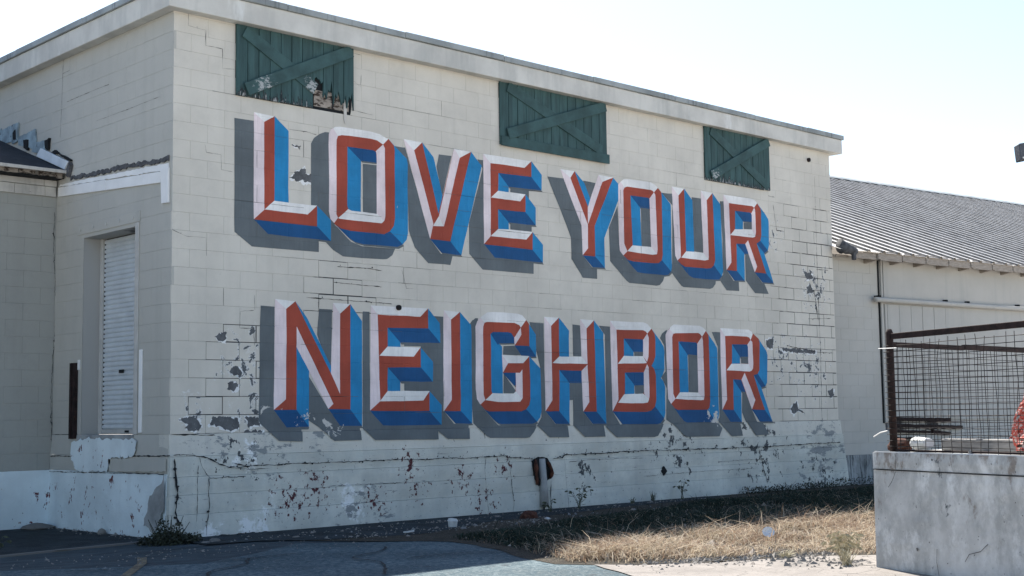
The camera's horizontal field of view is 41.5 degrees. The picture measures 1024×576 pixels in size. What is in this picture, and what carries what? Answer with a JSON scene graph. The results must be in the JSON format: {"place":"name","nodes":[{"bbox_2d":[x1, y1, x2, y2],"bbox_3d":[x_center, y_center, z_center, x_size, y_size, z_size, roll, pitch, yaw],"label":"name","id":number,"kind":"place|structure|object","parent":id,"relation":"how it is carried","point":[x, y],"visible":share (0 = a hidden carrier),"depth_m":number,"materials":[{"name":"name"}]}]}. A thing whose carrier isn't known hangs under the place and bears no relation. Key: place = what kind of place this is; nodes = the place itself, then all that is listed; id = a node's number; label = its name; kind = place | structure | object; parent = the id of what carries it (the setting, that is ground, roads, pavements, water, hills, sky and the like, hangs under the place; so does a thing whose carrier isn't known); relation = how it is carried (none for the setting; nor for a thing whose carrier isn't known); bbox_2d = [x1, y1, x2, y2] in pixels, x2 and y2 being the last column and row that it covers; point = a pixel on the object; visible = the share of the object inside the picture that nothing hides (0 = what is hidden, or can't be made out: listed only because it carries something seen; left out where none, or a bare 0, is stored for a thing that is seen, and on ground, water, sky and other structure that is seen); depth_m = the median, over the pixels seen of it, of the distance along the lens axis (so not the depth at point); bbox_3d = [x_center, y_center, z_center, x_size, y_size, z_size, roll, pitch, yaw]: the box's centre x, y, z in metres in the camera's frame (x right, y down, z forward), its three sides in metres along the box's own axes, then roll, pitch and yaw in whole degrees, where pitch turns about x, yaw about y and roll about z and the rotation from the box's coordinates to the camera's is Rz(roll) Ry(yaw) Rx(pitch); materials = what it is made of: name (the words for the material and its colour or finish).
{"place":"outdoors","nodes":[
{"label":"outdoors","id":0,"kind":"place"},
{"bbox_2d":[0,528,153,554],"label":"apron","id":1,"kind":"object","parent":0,"point":[22,540],"visible":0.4,"depth_m":14.67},
{"bbox_2d":[20,523,55,529],"bbox_3d":[-5.689,2.860,16.235,0.320,0.075,0.344,-2,-6,8],"label":"stone","id":2,"kind":"object","parent":1,"relation":"on","point":[36,526],"visible":0.98,"depth_m":16.13,"materials":[{"name":"grey stone"}]},
{"bbox_2d":[97,528,105,533],"bbox_3d":[-4.658,2.763,15.362,0.111,0.072,0.076,4,-7,-43],"label":"stone","id":3,"kind":"object","parent":1,"relation":"on","point":[101,531],"visible":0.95,"depth_m":15.33,"materials":[{"name":"grey stone"}]},
{"bbox_2d":[0,541,632,575],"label":"asphalt","id":4,"kind":"structure","parent":0,"point":[337,559],"depth_m":11.71,"materials":[{"name":"grey asphalt"}]},
{"bbox_2d":[121,557,146,575],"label":"painted line","id":5,"kind":"object","parent":4,"relation":"on","point":[134,569],"visible":1,"depth_m":11.73,"materials":[{"name":"yellow paint"}]},
{"bbox_2d":[192,496,726,544],"bbox_3d":[0.328,2.884,17.113,9.571,0.001,1.732,4,-7,-43],"label":"dirt strip","id":6,"kind":"object","parent":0,"point":[368,531],"visible":0.9,"depth_m":15.55,"materials":[{"name":"soil"}]},
{"bbox_2d":[134,515,202,546],"bbox_3d":[-3.551,2.519,14.087,0.739,0.336,0.556,4,-7,-43],"label":"bush","id":7,"kind":"object","parent":6,"relation":"on","point":[172,536],"visible":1,"depth_m":14.01,"materials":[{"name":"green plant"}]},
{"bbox_2d":[209,538,219,541],"bbox_3d":[-3.112,2.639,14.157,0.135,0.046,0.089,4,-7,-43],"label":"stone","id":8,"kind":"object","parent":6,"relation":"on","point":[214,539],"visible":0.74,"depth_m":14.12,"materials":[{"name":"grey stone"}]},
{"bbox_2d":[447,518,457,526],"bbox_3d":[-0.686,2.710,15.609,0.130,0.114,0.129,4,-7,-43],"label":"paper cup","id":9,"kind":"object","parent":6,"relation":"on","point":[452,522],"visible":0.95,"depth_m":15.57,"materials":[{"name":"white paper"}]},
{"bbox_2d":[542,499,555,511],"bbox_3d":[0.493,2.882,17.886,0.170,0.173,0.338,-4,-6,33],"label":"weed","id":10,"kind":"object","parent":6,"relation":"on","point":[544,505],"visible":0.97,"depth_m":17.85,"materials":[{"name":"green plant"}]},
{"bbox_2d":[565,486,592,508],"bbox_3d":[0.937,2.844,18.326,0.413,0.320,0.298,0,-6,-11],"label":"weed","id":11,"kind":"object","parent":6,"relation":"on","point":[581,496],"visible":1,"depth_m":18.34,"materials":[{"name":"green plant"}]},
{"bbox_2d":[650,491,656,500],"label":"weed","id":12,"kind":"object","parent":6,"relation":"on","point":[653,497],"visible":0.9,"depth_m":19.70,"materials":[{"name":"green plant"}]},
{"bbox_2d":[673,480,689,498],"bbox_3d":[2.527,3.003,20.112,0.238,0.297,0.229,4,-7,-43],"label":"weed","id":13,"kind":"object","parent":6,"relation":"on","point":[681,487],"visible":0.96,"depth_m":20.08,"materials":[{"name":"green plant"}]},
{"bbox_2d":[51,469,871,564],"bbox_3d":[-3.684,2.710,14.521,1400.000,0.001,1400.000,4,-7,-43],"label":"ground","id":14,"kind":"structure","parent":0,"point":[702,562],"depth_m":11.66,"materials":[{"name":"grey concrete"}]},
{"bbox_2d":[0,123,72,529],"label":"annex","id":15,"kind":"object","parent":14,"relation":"on","point":[27,243],"visible":0.98,"depth_m":16.57,"materials":[{"name":"paint"}]},
{"bbox_2d":[0,0,849,537],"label":"warehouse","id":16,"kind":"structure","parent":14,"relation":"on","point":[314,268],"depth_m":17.08,"materials":[{"name":"painted concrete block"},{"name":"painted wood"},{"name":"paint"}]},
{"bbox_2d":[98,233,134,433],"bbox_3d":[-4.534,0.538,15.971,0.085,2.364,1.299,4,-7,-43],"label":"roller door","id":17,"kind":"structure","parent":16,"relation":"in","point":[117,255],"depth_m":16.14,"materials":[{"name":"metal"}]},
{"bbox_2d":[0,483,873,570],"bbox_3d":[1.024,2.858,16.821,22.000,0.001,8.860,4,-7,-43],"label":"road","id":18,"kind":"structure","parent":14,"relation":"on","point":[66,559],"depth_m":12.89,"materials":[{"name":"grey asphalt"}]},
{"bbox_2d":[0,541,145,557],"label":"kerb","id":19,"kind":"structure","parent":18,"relation":"on","point":[61,550],"depth_m":13.45,"materials":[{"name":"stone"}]},
{"bbox_2d":[0,0,1023,203],"label":"sky","id":20,"kind":"structure","parent":0,"point":[923,94],"materials":[{"name":"white"}]},
{"bbox_2d":[292,480,875,564],"bbox_3d":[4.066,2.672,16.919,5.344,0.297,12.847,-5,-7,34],"label":"grass","id":21,"kind":"structure","parent":0,"point":[569,535],"depth_m":13.92,"materials":[{"name":"beige plant"}]},
{"bbox_2d":[104,506,659,573],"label":"litter flakes","id":22,"kind":"object","parent":21,"relation":"on","point":[463,527],"visible":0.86,"depth_m":15.30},
{"bbox_2d":[10,498,872,572],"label":"gravel","id":23,"kind":"structure","parent":21,"relation":"on","point":[774,555],"depth_m":11.76,"materials":[{"name":"grey gravel"}]},
{"bbox_2d":[776,550,795,557],"bbox_3d":[2.391,2.314,11.737,0.262,0.086,0.126,4,-7,-43],"label":"weed","id":24,"kind":"object","parent":23,"relation":"on","point":[786,554],"visible":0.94,"depth_m":11.71,"materials":[{"name":"plant"}]},
{"bbox_2d":[520,510,537,518],"bbox_3d":[0.210,2.819,16.835,0.261,0.104,0.196,1,-6,-19],"label":"brick rubble","id":25,"kind":"object","parent":21,"relation":"on","point":[529,514],"visible":0.92,"depth_m":16.77,"materials":[{"name":"brown brick"}]},
{"bbox_2d":[465,501,832,566],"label":"fallen leaves","id":26,"kind":"object","parent":21,"relation":"on","point":[751,552],"visible":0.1,"depth_m":12.82,"materials":[{"name":"brown plant"}]},
{"bbox_2d":[762,527,773,536],"bbox_3d":[2.537,2.413,13.379,0.118,0.095,0.081,0,-6,-11],"label":"paper plate","id":27,"kind":"object","parent":21,"relation":"on","point":[766,530],"visible":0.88,"depth_m":13.40,"materials":[{"name":"white paper"}]},
{"bbox_2d":[742,477,865,493],"bbox_3d":[4.870,3.246,22.188,3.244,0.194,0.429,4,-7,-43],"label":"creeper","id":28,"kind":"object","parent":21,"relation":"on","point":[798,487],"visible":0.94,"depth_m":22.04,"materials":[{"name":"green plant"}]},
{"bbox_2d":[594,555,931,575],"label":"concrete paving","id":29,"kind":"structure","parent":0,"point":[760,568],"depth_m":10.90,"materials":[{"name":"beige concrete"}]},
{"bbox_2d":[16,542,854,575],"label":"paving cracks","id":30,"kind":"object","parent":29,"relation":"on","point":[384,569],"visible":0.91,"depth_m":12.05,"materials":[{"name":"grey asphalt"}]},
{"bbox_2d":[821,531,863,560],"bbox_3d":[2.814,2.201,11.492,0.509,0.250,0.310,4,-7,-43],"label":"weed","id":31,"kind":"object","parent":29,"relation":"on","point":[849,545],"visible":0.81,"depth_m":11.46,"materials":[{"name":"plant"}]},
{"bbox_2d":[839,548,856,565],"bbox_3d":[2.761,2.209,11.068,0.240,0.155,0.121,4,-7,-43],"label":"weed","id":32,"kind":"object","parent":29,"relation":"on","point":[846,560],"visible":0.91,"depth_m":11.05,"materials":[{"name":"plant"}]},
{"bbox_2d":[873,449,1023,575],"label":"loading dock","id":33,"kind":"object","parent":29,"relation":"on","point":[949,514],"visible":0.98,"depth_m":10.17,"materials":[{"name":"concrete"}]},
{"bbox_2d":[910,437,933,449],"bbox_3d":[3.358,1.271,11.068,0.132,0.106,0.170,1,-6,-23],"label":"plastic tub","id":34,"kind":"object","parent":33,"relation":"on","point":[929,443],"visible":0.83,"depth_m":11.01,"materials":[{"name":"white plastic"}]},
{"bbox_2d":[873,321,1023,454],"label":"wire cage","id":35,"kind":"object","parent":33,"relation":"on","point":[891,380],"visible":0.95,"depth_m":10.74,"materials":[{"name":"metal"}]},
{"bbox_2d":[941,438,1023,451],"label":"timber beam","id":36,"kind":"structure","parent":33,"relation":"on","point":[974,443],"depth_m":10.71,"materials":[{"name":"grey wood"}]},
{"bbox_2d":[1009,398,1023,450],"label":"safety netting","id":37,"kind":"object","parent":33,"relation":"on","point":[1015,435],"visible":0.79,"depth_m":10.37,"materials":[{"name":"plastic"}]},
{"bbox_2d":[887,438,911,450],"bbox_3d":[3.239,1.306,11.293,0.283,0.103,0.181,4,-7,-43],"label":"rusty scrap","id":38,"kind":"object","parent":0,"point":[905,443],"visible":0.33,"depth_m":11.23,"materials":[{"name":"brown metal"}]},
{"bbox_2d":[830,175,1023,484],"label":"metal roofed shed","id":39,"kind":"structure","parent":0,"point":[906,259],"depth_m":25.82,"materials":[{"name":"paint"}]},
{"bbox_2d":[883,303,1023,420],"bbox_3d":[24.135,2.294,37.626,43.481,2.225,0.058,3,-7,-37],"label":"sliding door","id":40,"kind":"structure","parent":39,"relation":"in","point":[898,317],"depth_m":25.80,"materials":[{"name":"paint"}]},
{"bbox_2d":[1014,143,1023,162],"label":"lamp post","id":41,"kind":"object","parent":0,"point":[1019,151],"visible":1,"depth_m":15.94,"materials":[{"name":"silver metal"}]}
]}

